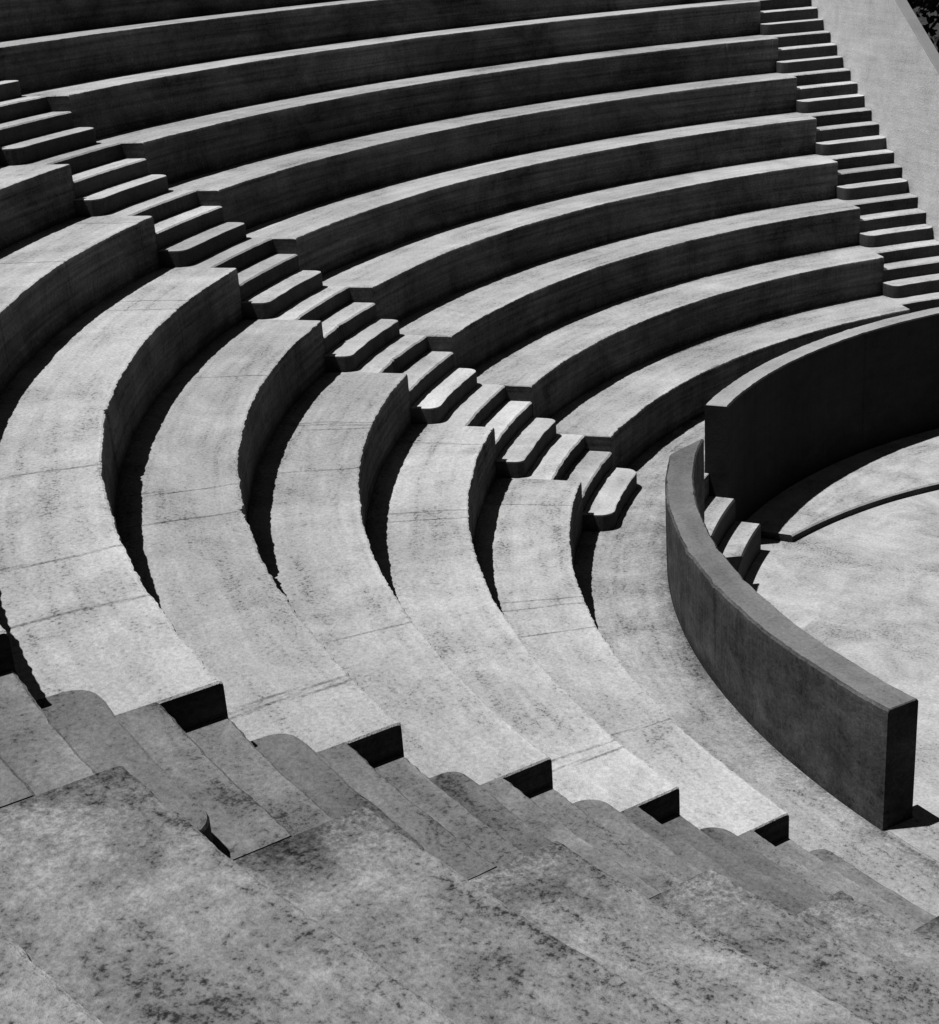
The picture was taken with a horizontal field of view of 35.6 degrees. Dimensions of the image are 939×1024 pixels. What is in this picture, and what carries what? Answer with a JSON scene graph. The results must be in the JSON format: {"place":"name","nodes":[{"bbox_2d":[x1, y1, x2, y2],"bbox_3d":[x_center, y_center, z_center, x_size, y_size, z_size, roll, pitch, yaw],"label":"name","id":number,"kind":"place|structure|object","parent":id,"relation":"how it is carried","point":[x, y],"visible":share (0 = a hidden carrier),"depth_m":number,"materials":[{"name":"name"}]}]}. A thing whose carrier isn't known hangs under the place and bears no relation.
{"place":"outdoors","nodes":[
{"label":"outdoors","id":0,"kind":"place"},
{"bbox_2d":[573,414,938,916],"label":"walkway","id":1,"kind":"structure","parent":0,"point":[620,570],"depth_m":11.44,"materials":[{"name":"concrete"}]},
{"bbox_2d":[665,439,917,830],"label":"curved parapet wall","id":2,"kind":"structure","parent":1,"relation":"on","point":[839,727],"depth_m":10.13,"materials":[{"name":"paint"}]},
{"bbox_2d":[705,307,938,521],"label":"curved parapet wall","id":3,"kind":"structure","parent":1,"relation":"on","point":[774,427],"depth_m":17.20,"materials":[{"name":"paint"}]},
{"bbox_2d":[744,490,938,817],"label":"orchestra floor","id":4,"kind":"structure","parent":0,"point":[861,589],"depth_m":14.54,"materials":[{"name":"concrete"}]},
{"bbox_2d":[704,473,760,579],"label":"orchestra steps","id":5,"kind":"structure","parent":4,"relation":"on","point":[738,543],"depth_m":15.21,"materials":[{"name":"concrete"}]},
{"bbox_2d":[745,428,938,541],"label":"stone ledge","id":6,"kind":"object","parent":4,"relation":"on","point":[905,467],"visible":0.85,"depth_m":16.92,"materials":[{"name":"concrete"}]},
{"bbox_2d":[886,804,938,861],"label":"entrance landing","id":7,"kind":"object","parent":4,"relation":"on","point":[919,830],"visible":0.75,"depth_m":9.36,"materials":[{"name":"concrete"}]},
{"bbox_2d":[912,3,938,49],"bbox_3d":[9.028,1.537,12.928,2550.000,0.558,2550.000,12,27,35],"label":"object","id":8,"kind":"structure","parent":0,"point":[925,22],"depth_m":84.57,"materials":[{"name":"plant"}]},
{"bbox_2d":[0,80,636,531],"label":"aisle stairway","id":9,"kind":"object","parent":8,"relation":"on","point":[190,232],"visible":0.94,"depth_m":15.09,"materials":[{"name":"concrete"}]},
{"bbox_2d":[0,164,788,880],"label":"seating section","id":10,"kind":"object","parent":8,"relation":"on","point":[214,504],"visible":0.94,"depth_m":10.12,"materials":[{"name":"concrete"}]},
{"bbox_2d":[0,0,909,467],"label":"seating section","id":11,"kind":"object","parent":8,"relation":"on","point":[624,232],"visible":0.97,"depth_m":18.99,"materials":[{"name":"concrete"}]},
{"bbox_2d":[0,671,935,929],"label":"aisle stairway","id":12,"kind":"object","parent":8,"relation":"on","point":[226,787],"visible":0.69,"depth_m":6.25,"materials":[{"name":"concrete"}]},
{"bbox_2d":[0,766,938,1023],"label":"seating section","id":13,"kind":"object","parent":8,"relation":"on","point":[126,897],"visible":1,"depth_m":4.49,"materials":[{"name":"concrete"}]},
{"bbox_2d":[757,0,938,312],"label":"aisle stairway","id":14,"kind":"object","parent":8,"relation":"on","point":[895,229],"visible":0.94,"depth_m":21.59,"materials":[{"name":"concrete"}]},
{"bbox_2d":[811,0,938,240],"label":"stairway side wall","id":15,"kind":"structure","parent":8,"relation":"on","point":[887,51],"depth_m":21.21,"materials":[{"name":"paint"}]},
{"bbox_2d":[907,0,938,52],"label":"shrubbery","id":16,"kind":"object","parent":8,"relation":"on","point":[930,6],"visible":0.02,"depth_m":31.42,"materials":[{"name":"black plant"}]}
]}

